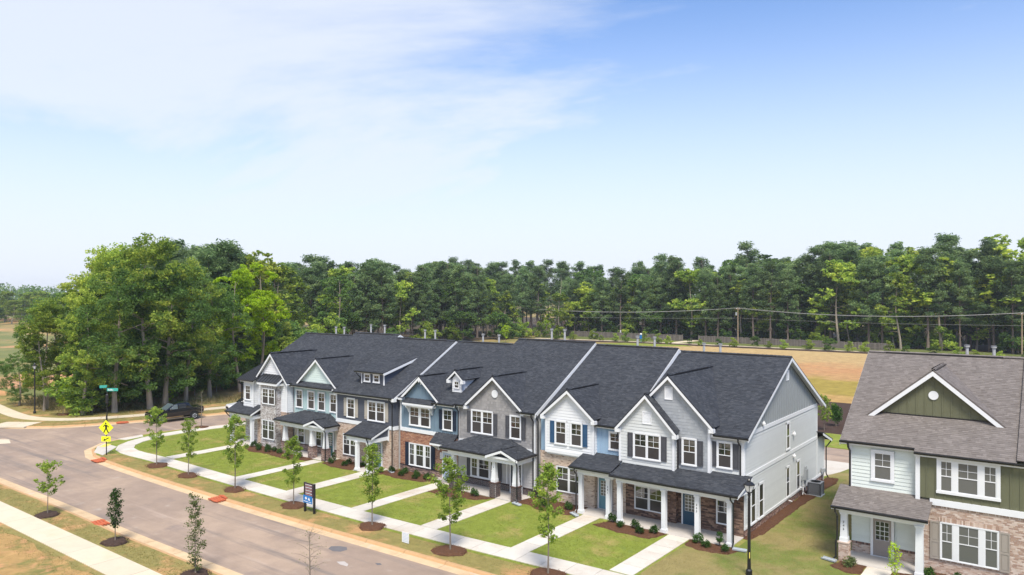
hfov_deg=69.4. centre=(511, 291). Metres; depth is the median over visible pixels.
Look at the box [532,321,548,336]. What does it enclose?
understorey tree
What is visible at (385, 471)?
planting bed
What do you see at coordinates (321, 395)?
window
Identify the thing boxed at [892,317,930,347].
understorey tree
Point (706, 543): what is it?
shrub
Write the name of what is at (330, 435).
door
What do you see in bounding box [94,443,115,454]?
pavement
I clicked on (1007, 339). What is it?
understorey tree
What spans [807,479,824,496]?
air conditioner
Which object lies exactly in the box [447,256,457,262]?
pine tree
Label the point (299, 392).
window
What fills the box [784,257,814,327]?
pine tree
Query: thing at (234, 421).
street tree
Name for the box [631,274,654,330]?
pine tree
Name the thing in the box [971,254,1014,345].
pine tree
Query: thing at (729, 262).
wood tree
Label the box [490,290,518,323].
wood tree
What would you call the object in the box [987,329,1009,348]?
understorey tree
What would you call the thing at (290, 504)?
mulch ring
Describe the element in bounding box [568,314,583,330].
understorey tree
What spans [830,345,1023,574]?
townhouse
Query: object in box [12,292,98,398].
wood edge tree
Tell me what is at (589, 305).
wood tree
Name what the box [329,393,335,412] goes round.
window
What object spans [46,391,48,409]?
wooden post
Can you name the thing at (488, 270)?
pine tree
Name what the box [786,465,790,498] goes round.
window
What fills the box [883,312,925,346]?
understorey tree
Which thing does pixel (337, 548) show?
road patch
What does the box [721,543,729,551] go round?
shrub
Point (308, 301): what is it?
pine tree
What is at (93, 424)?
kerb
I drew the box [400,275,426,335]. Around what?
pine tree
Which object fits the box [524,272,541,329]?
pine tree
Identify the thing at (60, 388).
young tree
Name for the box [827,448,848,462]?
alley
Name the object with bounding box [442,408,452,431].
window
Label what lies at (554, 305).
pine tree
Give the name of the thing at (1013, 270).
pine tree
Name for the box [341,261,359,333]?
pine tree
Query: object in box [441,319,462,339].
understorey tree
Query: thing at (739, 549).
splash block
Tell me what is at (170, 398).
young tree
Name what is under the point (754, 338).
verge bush
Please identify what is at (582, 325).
understorey tree
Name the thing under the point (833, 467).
pavement
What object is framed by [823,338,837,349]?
verge bush
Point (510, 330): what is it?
understorey tree
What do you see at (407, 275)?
wood tree
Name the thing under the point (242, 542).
road
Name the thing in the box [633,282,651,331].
pine tree
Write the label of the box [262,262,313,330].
wood tree
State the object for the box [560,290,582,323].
wood tree
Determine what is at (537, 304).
pine tree
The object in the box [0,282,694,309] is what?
distant wood
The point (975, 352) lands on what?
verge bush
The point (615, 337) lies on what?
verge bush
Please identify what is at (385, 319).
wood tree
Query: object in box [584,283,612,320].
wood tree
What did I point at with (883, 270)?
pine tree
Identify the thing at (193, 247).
pine tree
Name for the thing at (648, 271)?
pine tree
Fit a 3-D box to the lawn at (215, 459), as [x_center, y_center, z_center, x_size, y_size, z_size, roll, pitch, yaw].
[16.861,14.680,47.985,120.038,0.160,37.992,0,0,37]
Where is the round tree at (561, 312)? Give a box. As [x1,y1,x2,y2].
[544,279,574,335]
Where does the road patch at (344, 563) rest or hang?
on the road
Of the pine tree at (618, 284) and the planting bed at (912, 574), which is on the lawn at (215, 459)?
the planting bed at (912, 574)
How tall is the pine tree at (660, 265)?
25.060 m
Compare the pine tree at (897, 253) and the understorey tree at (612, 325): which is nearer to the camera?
the pine tree at (897, 253)
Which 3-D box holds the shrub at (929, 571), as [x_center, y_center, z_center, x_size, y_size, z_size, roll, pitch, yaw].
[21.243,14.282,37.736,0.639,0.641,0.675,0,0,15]
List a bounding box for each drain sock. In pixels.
[91,457,106,462]
[91,519,109,525]
[208,495,227,502]
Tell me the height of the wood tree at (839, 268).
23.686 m
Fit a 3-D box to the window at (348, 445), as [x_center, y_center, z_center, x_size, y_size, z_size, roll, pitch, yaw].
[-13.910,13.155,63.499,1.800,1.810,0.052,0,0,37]
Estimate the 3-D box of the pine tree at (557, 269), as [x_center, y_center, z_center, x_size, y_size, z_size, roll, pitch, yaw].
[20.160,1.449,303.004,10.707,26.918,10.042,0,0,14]
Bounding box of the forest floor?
[298,317,1020,353]
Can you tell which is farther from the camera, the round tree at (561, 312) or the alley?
the round tree at (561, 312)
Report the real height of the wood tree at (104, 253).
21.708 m
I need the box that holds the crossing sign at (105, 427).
[99,415,112,454]
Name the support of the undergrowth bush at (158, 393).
on the ground at (8, 327)
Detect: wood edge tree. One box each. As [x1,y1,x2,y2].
[0,351,41,405]
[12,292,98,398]
[13,311,66,410]
[14,297,77,387]
[54,289,122,414]
[60,259,171,412]
[98,232,188,408]
[112,258,215,404]
[160,257,226,401]
[171,277,254,397]
[201,267,273,391]
[230,262,291,363]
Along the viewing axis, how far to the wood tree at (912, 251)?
213.85 m
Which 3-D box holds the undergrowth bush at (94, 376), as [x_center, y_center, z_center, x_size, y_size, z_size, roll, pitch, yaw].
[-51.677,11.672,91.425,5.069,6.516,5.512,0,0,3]
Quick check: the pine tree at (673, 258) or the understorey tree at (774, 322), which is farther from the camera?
the pine tree at (673, 258)
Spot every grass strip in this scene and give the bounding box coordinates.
[536,334,1020,356]
[604,343,686,345]
[825,433,847,448]
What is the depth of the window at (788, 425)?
50.49 m
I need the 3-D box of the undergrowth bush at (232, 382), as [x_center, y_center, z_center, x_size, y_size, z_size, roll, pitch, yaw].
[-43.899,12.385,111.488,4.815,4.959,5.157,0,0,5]
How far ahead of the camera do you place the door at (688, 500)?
46.17 m
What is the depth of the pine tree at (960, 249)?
198.52 m
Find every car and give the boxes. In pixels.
[145,401,203,421]
[225,397,243,408]
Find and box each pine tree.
[142,238,191,271]
[163,259,194,288]
[185,244,209,263]
[185,247,225,336]
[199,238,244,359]
[201,243,246,288]
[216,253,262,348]
[234,253,274,343]
[269,280,290,321]
[282,274,304,312]
[283,261,302,311]
[287,261,305,325]
[294,263,305,297]
[296,254,329,325]
[301,275,322,328]
[302,260,331,321]
[308,255,329,325]
[321,260,341,322]
[340,273,367,333]
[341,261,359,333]
[352,261,381,331]
[359,267,383,332]
[365,258,385,332]
[372,260,399,332]
[381,269,399,327]
[387,264,406,327]
[400,268,411,333]
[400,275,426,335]
[408,270,431,335]
[410,264,440,328]
[416,261,436,304]
[429,274,443,328]
[430,262,443,336]
[431,260,460,339]
[436,262,462,310]
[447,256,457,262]
[448,263,477,339]
[453,276,475,336]
[458,258,473,324]
[468,265,493,337]
[480,273,497,333]
[483,262,501,332]
[494,261,509,302]
[495,272,515,323]
[498,273,521,316]
[509,259,523,322]
[510,266,531,322]
[515,265,532,321]
[520,260,534,327]
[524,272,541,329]
[525,266,549,332]
[530,265,549,316]
[533,283,545,325]
[540,259,555,324]
[549,263,570,326]
[550,291,563,332]
[551,261,571,326]
[560,277,572,330]
[563,281,583,330]
[570,261,585,324]
[583,277,593,303]
[589,276,612,330]
[593,264,603,279]
[604,266,620,307]
[608,268,631,329]
[629,261,647,332]
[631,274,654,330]
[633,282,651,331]
[643,267,652,294]
[648,260,668,326]
[649,253,667,276]
[650,277,668,332]
[661,255,690,334]
[662,259,691,334]
[663,269,687,327]
[690,256,715,324]
[691,267,716,335]
[705,275,732,336]
[718,265,731,303]
[718,271,742,335]
[731,240,759,296]
[732,266,748,336]
[736,263,771,336]
[742,267,768,334]
[754,260,785,338]
[755,259,765,285]
[760,264,776,336]
[772,262,794,313]
[775,268,800,338]
[777,256,791,285]
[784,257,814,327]
[793,245,834,330]
[809,274,835,335]
[812,242,832,327]
[813,251,852,337]
[818,241,850,337]
[832,243,850,341]
[838,246,868,334]
[839,240,858,314]
[846,256,887,341]
[857,242,871,326]
[861,254,903,342]
[883,248,911,346]
[885,241,912,281]
[907,246,951,347]
[929,232,966,348]
[937,235,962,296]
[940,245,976,317]
[946,261,977,350]
[958,248,980,348]
[969,238,1014,350]
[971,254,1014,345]
[996,258,1023,353]
[1013,258,1023,316]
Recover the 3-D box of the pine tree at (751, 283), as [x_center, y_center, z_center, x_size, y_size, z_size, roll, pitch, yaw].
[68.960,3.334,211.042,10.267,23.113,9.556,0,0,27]
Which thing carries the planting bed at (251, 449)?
on the lawn at (215, 459)
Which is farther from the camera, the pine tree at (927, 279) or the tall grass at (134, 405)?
the pine tree at (927, 279)
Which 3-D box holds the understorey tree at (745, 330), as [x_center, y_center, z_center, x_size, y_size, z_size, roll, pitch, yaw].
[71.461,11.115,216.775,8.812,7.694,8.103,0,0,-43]
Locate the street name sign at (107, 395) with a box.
[100,385,117,420]
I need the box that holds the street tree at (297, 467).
[281,435,303,503]
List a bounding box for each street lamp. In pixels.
[32,363,36,413]
[743,478,754,574]
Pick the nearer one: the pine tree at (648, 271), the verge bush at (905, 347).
the verge bush at (905, 347)
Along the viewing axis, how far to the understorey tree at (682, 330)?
233.33 m
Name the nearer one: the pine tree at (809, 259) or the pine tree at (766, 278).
the pine tree at (809, 259)
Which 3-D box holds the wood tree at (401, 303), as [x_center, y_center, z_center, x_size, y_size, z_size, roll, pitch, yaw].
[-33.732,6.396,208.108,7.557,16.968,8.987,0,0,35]
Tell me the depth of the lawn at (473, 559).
46.97 m
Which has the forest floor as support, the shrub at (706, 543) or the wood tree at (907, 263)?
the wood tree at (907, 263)
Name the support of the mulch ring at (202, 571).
on the lawn at (101, 531)
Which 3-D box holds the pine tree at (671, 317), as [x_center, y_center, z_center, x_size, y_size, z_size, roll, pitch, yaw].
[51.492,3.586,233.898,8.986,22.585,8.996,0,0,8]
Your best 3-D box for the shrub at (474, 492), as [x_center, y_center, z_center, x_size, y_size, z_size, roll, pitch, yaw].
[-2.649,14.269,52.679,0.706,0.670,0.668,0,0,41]
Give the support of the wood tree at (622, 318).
on the forest floor
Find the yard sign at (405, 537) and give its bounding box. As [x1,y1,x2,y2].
[402,531,408,543]
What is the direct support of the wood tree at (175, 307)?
on the ground at (8, 327)
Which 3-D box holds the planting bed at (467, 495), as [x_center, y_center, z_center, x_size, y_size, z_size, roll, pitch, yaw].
[-3.721,14.563,53.091,5.015,0.067,1.916,0,0,37]
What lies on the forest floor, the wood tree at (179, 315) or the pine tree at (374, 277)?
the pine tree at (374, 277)
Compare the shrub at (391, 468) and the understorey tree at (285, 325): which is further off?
the understorey tree at (285, 325)
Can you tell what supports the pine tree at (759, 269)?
on the forest floor
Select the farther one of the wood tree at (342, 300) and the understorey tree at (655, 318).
the understorey tree at (655, 318)
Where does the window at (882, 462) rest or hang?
in the townhouse at (934, 442)
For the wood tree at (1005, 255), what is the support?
on the forest floor
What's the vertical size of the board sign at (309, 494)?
2.050 m
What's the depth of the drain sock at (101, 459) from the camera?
63.94 m
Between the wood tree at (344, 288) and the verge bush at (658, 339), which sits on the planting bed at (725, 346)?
the verge bush at (658, 339)
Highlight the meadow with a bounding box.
[0,313,197,398]
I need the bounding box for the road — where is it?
[0,415,457,574]
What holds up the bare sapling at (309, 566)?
on the lawn at (101, 531)
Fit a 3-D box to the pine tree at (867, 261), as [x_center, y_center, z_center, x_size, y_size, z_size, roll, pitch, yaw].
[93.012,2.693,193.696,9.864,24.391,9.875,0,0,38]
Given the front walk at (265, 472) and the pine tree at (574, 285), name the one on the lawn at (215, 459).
the front walk at (265, 472)
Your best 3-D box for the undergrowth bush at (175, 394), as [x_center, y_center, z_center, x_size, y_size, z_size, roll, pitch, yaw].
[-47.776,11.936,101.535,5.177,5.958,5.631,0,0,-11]
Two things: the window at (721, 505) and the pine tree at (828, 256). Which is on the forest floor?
the pine tree at (828, 256)
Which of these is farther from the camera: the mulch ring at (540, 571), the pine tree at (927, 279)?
the pine tree at (927, 279)
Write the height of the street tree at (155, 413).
5.127 m
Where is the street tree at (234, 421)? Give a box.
[222,414,248,487]
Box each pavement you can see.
[0,404,224,427]
[0,501,161,574]
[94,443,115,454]
[115,422,623,574]
[120,435,142,439]
[824,460,848,475]
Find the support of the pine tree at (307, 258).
on the forest floor
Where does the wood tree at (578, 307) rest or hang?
on the forest floor
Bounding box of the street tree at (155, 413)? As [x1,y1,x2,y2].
[143,406,166,463]
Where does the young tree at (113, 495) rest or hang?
on the mulch ring at (112, 541)
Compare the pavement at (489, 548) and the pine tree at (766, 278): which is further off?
the pine tree at (766, 278)
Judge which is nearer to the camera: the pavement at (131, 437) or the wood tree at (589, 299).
the pavement at (131, 437)
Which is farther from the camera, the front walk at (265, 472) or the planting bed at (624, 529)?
the front walk at (265, 472)
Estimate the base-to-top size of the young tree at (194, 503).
4.404 m
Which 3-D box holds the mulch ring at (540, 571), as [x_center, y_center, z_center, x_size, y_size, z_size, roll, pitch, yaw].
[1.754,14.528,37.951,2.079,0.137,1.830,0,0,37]
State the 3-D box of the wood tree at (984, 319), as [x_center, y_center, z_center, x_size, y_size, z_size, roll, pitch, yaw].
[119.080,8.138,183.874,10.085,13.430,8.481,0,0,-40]
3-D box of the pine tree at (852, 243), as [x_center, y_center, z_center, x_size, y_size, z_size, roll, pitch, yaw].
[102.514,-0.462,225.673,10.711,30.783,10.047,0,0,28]
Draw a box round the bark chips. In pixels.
[34,510,211,574]
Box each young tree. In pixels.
[33,459,64,512]
[54,384,72,403]
[106,488,124,539]
[168,380,175,401]
[183,492,206,572]
[501,325,510,342]
[542,320,550,332]
[817,394,834,429]
[885,541,903,574]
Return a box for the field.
[596,343,866,403]
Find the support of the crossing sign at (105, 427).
on the lawn at (473, 559)
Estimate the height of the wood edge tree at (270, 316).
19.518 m
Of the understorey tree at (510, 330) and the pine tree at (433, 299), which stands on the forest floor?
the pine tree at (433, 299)
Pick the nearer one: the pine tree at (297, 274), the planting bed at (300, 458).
the planting bed at (300, 458)
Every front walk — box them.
[167,444,243,458]
[237,460,321,478]
[287,472,371,493]
[352,482,448,510]
[421,498,509,528]
[511,514,599,551]
[610,534,688,574]
[861,566,891,574]
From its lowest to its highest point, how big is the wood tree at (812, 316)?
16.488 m
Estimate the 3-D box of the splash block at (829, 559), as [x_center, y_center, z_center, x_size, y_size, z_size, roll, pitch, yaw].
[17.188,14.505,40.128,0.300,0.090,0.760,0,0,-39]
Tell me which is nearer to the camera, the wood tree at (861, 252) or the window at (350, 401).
the window at (350, 401)
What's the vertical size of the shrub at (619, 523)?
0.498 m
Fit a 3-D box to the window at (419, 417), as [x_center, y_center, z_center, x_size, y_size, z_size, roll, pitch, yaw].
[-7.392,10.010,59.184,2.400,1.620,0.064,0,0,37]
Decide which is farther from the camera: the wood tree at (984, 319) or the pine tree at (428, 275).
the pine tree at (428, 275)
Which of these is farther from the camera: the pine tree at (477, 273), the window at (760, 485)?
the pine tree at (477, 273)
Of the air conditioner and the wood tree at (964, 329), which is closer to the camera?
the air conditioner
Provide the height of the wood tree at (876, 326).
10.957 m
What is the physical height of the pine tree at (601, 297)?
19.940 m
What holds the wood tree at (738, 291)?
on the forest floor
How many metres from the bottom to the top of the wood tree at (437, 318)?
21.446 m
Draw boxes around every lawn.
[0,397,234,425]
[0,485,216,574]
[0,527,92,574]
[95,425,891,574]
[99,454,535,574]
[641,469,853,574]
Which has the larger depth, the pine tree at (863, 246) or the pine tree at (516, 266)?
the pine tree at (516, 266)
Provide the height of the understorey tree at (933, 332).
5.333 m
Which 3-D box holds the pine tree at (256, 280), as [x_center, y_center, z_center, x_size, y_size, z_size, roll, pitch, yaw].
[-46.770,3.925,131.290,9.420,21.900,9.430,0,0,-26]
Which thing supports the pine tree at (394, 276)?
on the forest floor
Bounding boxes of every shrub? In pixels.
[388,466,394,471]
[413,470,420,476]
[470,487,478,495]
[564,501,573,509]
[607,513,616,521]
[616,520,624,526]
[630,519,640,527]
[635,526,644,533]
[649,524,658,532]
[692,532,703,542]
[701,539,711,546]
[716,531,723,545]
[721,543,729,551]
[842,555,856,567]
[924,566,935,574]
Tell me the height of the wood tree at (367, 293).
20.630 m
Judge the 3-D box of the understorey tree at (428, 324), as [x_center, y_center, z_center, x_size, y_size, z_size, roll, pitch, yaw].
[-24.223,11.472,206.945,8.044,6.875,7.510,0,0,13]
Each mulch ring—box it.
[34,510,57,518]
[100,537,127,546]
[147,462,167,467]
[178,472,196,478]
[180,568,208,574]
[224,486,243,492]
[280,501,303,508]
[359,521,385,530]
[430,545,466,555]
[530,567,566,574]
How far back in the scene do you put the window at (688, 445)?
45.53 m
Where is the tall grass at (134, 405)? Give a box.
[21,392,243,412]
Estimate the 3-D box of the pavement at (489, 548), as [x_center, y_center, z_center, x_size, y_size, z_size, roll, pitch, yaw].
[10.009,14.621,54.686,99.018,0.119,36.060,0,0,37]
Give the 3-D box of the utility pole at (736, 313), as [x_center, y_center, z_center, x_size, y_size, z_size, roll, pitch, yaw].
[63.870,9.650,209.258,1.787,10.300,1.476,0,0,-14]
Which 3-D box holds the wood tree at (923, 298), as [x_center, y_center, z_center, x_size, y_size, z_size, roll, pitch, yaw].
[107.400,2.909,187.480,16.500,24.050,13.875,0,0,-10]
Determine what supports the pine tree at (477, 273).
on the forest floor
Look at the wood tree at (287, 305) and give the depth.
150.92 m
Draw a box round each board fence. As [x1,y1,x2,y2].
[566,330,682,340]
[698,335,891,349]
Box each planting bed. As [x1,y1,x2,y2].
[246,446,276,453]
[269,452,313,460]
[322,459,366,469]
[378,470,396,474]
[383,470,433,481]
[428,488,492,499]
[518,497,537,503]
[527,498,586,514]
[554,339,867,353]
[593,521,666,538]
[685,539,737,554]
[743,477,838,539]
[817,402,850,434]
[830,561,866,574]
[891,572,945,574]
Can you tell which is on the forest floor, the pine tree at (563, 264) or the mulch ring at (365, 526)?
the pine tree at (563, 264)
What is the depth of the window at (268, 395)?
69.07 m
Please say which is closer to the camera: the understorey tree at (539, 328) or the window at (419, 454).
the window at (419, 454)
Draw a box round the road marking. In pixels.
[0,439,9,443]
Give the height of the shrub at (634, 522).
0.641 m
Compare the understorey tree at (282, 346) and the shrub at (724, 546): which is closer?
the shrub at (724, 546)
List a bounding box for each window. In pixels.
[244,384,250,400]
[262,388,274,405]
[262,419,274,440]
[295,389,302,407]
[297,428,304,443]
[307,390,314,409]
[309,430,321,446]
[317,392,324,411]
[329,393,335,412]
[343,433,354,455]
[346,397,354,418]
[363,373,370,382]
[367,400,384,422]
[373,374,379,383]
[408,442,430,468]
[409,406,430,427]
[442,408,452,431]
[454,381,458,388]
[470,409,492,435]
[470,458,491,479]
[509,415,521,439]
[554,420,566,445]
[556,465,577,494]
[569,422,582,447]
[608,431,618,450]
[632,432,660,461]
[634,485,660,513]
[681,437,696,466]
[716,440,732,469]
[716,499,726,524]
[751,485,756,525]
[758,480,764,519]
[786,421,790,450]
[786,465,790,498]
[796,458,800,491]
[870,449,894,483]
[936,458,1000,501]
[940,522,998,569]
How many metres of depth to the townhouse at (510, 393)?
54.80 m
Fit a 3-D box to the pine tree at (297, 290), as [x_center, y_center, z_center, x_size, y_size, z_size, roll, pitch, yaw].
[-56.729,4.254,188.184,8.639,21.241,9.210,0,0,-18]
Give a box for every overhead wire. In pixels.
[515,307,1014,316]
[522,307,1008,315]
[550,316,1023,325]
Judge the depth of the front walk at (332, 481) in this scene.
56.76 m
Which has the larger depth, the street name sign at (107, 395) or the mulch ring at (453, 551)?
the street name sign at (107, 395)
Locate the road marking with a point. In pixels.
(3, 441)
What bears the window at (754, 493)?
in the townhouse at (704, 435)
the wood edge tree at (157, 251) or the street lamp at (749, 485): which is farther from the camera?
the wood edge tree at (157, 251)
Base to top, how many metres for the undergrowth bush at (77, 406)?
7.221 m
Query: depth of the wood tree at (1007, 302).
176.14 m
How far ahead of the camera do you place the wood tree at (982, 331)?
184.22 m
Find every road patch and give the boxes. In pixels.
[328,546,346,551]
[338,561,347,565]
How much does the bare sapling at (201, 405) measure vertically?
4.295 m
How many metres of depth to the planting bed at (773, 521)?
48.71 m
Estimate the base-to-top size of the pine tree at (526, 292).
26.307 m
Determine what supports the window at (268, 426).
in the townhouse at (268, 394)
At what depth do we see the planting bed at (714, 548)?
41.89 m
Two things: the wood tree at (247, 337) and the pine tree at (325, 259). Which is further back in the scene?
the pine tree at (325, 259)
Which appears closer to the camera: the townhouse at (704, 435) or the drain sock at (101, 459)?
the townhouse at (704, 435)
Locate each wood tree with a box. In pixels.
[0,291,21,321]
[0,299,13,320]
[0,300,22,323]
[0,307,5,319]
[12,308,29,320]
[15,299,33,321]
[16,292,35,313]
[29,291,48,303]
[51,271,105,376]
[64,242,149,400]
[71,288,175,350]
[83,244,161,351]
[84,250,138,327]
[104,268,152,352]
[155,268,197,392]
[158,285,206,347]
[164,284,181,346]
[226,313,272,354]
[230,250,288,349]
[252,286,288,314]
[253,315,283,342]
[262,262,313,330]
[276,287,304,324]
[309,293,346,331]
[315,275,354,332]
[326,265,369,330]
[335,273,365,332]
[357,273,387,318]
[368,297,391,332]
[381,285,405,329]
[383,280,420,331]
[390,293,410,330]
[397,271,413,333]
[408,277,441,324]
[434,277,444,336]
[440,274,471,340]
[471,277,504,336]
[479,294,490,333]
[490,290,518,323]
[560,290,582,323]
[570,281,596,330]
[572,269,606,284]
[578,293,599,330]
[580,288,609,331]
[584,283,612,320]
[604,301,617,328]
[610,291,634,322]
[614,274,656,332]
[621,283,638,322]
[622,284,657,332]
[636,282,659,327]
[661,294,686,331]
[667,268,712,339]
[700,289,727,335]
[708,274,745,336]
[718,258,746,334]
[720,279,761,337]
[732,282,777,336]
[734,298,751,331]
[750,253,782,267]
[758,292,788,337]
[771,298,796,331]
[776,284,817,343]
[780,281,804,327]
[807,259,873,340]
[808,289,845,336]
[827,290,870,340]
[843,246,912,329]
[844,278,876,342]
[847,247,885,334]
[861,316,888,336]
[871,271,924,348]
[872,300,915,345]
[879,254,947,347]
[884,247,931,291]
[890,296,924,332]
[897,256,976,349]
[909,274,946,329]
[925,295,961,332]
[942,298,973,346]
[946,304,981,348]
[952,296,996,349]
[955,246,1023,350]
[971,303,1004,344]
[973,234,1020,306]
[995,253,1023,330]
[1002,237,1023,293]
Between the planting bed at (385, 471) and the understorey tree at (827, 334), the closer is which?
the planting bed at (385, 471)
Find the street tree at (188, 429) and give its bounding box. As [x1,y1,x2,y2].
[177,417,199,473]
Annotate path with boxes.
[540,338,863,351]
[669,340,697,342]
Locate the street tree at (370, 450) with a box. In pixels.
[358,443,384,524]
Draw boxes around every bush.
[42,357,138,415]
[68,365,110,410]
[79,352,143,407]
[112,377,145,403]
[120,354,165,401]
[120,370,162,403]
[150,345,193,394]
[156,362,181,397]
[172,356,207,392]
[179,352,229,390]
[182,356,213,394]
[212,360,229,391]
[215,362,236,389]
[227,342,262,377]
[227,347,266,385]
[232,359,254,384]
[273,335,296,349]
[550,329,563,338]
[568,331,577,338]
[589,329,598,338]
[610,333,618,340]
[621,331,630,341]
[639,331,650,341]
[652,333,661,342]
[663,336,673,343]
[729,337,738,346]
[750,336,760,345]
[764,341,772,346]
[779,339,788,348]
[802,339,814,348]
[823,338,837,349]
[830,403,842,425]
[844,341,856,350]
[858,342,869,351]
[883,340,895,350]
[901,345,909,351]
[925,346,940,352]
[952,347,965,353]
[970,349,980,354]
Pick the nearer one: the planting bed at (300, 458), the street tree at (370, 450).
the street tree at (370, 450)
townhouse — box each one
[224,326,351,448]
[273,324,402,461]
[332,330,456,473]
[398,334,513,482]
[439,329,595,502]
[540,336,680,520]
[608,343,832,547]
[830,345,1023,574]
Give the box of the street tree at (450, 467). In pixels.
[426,457,469,549]
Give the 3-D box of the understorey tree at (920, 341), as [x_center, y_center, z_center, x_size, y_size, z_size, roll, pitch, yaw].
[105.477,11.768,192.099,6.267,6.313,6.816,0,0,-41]
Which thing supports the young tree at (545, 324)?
on the grass strip at (844, 349)
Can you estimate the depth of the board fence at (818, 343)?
200.51 m
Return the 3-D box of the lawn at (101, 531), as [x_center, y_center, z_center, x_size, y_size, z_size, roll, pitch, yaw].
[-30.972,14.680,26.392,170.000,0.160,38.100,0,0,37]
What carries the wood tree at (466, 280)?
on the forest floor
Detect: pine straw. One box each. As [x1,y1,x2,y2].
[67,414,565,574]
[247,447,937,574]
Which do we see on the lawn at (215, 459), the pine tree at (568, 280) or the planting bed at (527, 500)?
the planting bed at (527, 500)
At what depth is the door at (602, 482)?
49.54 m
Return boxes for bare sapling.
[196,389,210,425]
[294,521,327,574]
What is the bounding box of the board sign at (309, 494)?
[303,482,315,513]
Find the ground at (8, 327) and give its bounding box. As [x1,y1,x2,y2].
[0,303,935,449]
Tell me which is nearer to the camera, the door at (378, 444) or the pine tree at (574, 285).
the door at (378, 444)
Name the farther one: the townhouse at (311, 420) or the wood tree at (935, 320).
the wood tree at (935, 320)
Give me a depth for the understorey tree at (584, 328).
249.97 m
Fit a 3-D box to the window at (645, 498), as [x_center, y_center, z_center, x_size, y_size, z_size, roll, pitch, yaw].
[8.776,13.325,47.486,2.060,1.550,0.052,0,0,37]
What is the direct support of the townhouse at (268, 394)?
on the lawn at (215, 459)
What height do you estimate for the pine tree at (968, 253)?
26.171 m
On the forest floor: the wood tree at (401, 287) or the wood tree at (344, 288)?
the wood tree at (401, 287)
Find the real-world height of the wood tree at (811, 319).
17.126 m
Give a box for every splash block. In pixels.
[732,547,746,551]
[821,556,836,561]
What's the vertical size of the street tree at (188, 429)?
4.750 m
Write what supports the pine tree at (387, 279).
on the forest floor
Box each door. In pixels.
[328,432,332,455]
[375,442,380,466]
[443,452,451,477]
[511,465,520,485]
[599,478,605,508]
[683,493,693,525]
[873,518,890,557]
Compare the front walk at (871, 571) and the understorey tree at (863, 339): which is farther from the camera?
the understorey tree at (863, 339)
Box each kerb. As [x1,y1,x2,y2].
[0,478,242,574]
[5,412,228,428]
[84,425,495,574]
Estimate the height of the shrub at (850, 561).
0.586 m
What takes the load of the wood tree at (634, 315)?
on the forest floor
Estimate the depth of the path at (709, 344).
202.00 m
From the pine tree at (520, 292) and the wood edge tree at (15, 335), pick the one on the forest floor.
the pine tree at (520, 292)
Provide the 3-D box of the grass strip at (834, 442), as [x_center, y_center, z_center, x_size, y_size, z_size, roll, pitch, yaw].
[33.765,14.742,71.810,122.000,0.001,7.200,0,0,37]
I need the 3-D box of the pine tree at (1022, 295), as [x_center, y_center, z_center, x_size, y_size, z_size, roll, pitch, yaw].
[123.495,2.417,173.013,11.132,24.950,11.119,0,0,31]
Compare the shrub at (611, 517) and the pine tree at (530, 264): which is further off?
the pine tree at (530, 264)
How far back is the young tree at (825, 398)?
78.38 m
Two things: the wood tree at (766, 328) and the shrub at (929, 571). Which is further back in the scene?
the wood tree at (766, 328)
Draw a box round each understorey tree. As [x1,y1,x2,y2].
[265,325,277,343]
[269,321,292,345]
[269,337,293,349]
[277,319,320,339]
[281,311,306,322]
[308,323,324,332]
[320,318,342,333]
[325,311,364,334]
[386,327,399,333]
[408,321,440,338]
[413,326,429,337]
[419,320,441,335]
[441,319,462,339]
[445,310,481,340]
[447,324,459,339]
[482,312,513,339]
[498,321,513,337]
[508,316,526,335]
[508,323,522,337]
[518,322,531,336]
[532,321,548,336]
[564,322,575,330]
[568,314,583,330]
[580,315,595,331]
[582,320,599,331]
[587,303,624,332]
[610,314,641,332]
[635,312,659,332]
[643,309,671,333]
[666,315,685,333]
[668,320,690,335]
[681,311,710,338]
[690,325,704,337]
[706,326,736,336]
[707,315,732,336]
[739,317,767,337]
[761,315,777,338]
[768,324,783,338]
[769,317,797,338]
[776,313,811,339]
[799,322,828,337]
[808,323,828,340]
[809,325,828,340]
[831,325,852,341]
[841,325,871,342]
[863,314,894,345]
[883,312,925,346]
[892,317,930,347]
[903,325,931,347]
[918,329,945,347]
[930,325,958,349]
[947,316,977,344]
[962,321,991,345]
[972,316,999,345]
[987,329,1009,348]
[990,314,1023,352]
[996,315,1023,352]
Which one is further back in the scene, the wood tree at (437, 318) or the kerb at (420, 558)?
the wood tree at (437, 318)
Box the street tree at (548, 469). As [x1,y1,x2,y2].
[528,460,564,572]
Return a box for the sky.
[0,0,1023,296]
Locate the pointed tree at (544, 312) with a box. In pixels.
[534,279,549,334]
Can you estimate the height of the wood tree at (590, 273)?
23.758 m
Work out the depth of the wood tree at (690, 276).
224.03 m
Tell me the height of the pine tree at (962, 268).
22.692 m
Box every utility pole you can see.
[735,307,738,343]
[1021,312,1023,355]
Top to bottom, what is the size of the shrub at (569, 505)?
0.641 m
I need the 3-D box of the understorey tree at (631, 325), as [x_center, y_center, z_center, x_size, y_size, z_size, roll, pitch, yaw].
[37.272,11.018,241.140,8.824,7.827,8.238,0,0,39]
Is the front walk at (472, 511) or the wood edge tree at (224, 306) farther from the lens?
the wood edge tree at (224, 306)
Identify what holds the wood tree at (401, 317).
on the forest floor
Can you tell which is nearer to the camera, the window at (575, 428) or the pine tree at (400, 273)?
the window at (575, 428)
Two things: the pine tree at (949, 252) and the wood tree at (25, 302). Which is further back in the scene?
the wood tree at (25, 302)
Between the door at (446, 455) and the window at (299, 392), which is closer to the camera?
the door at (446, 455)
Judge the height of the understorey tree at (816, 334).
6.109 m
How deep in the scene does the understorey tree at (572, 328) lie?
252.79 m

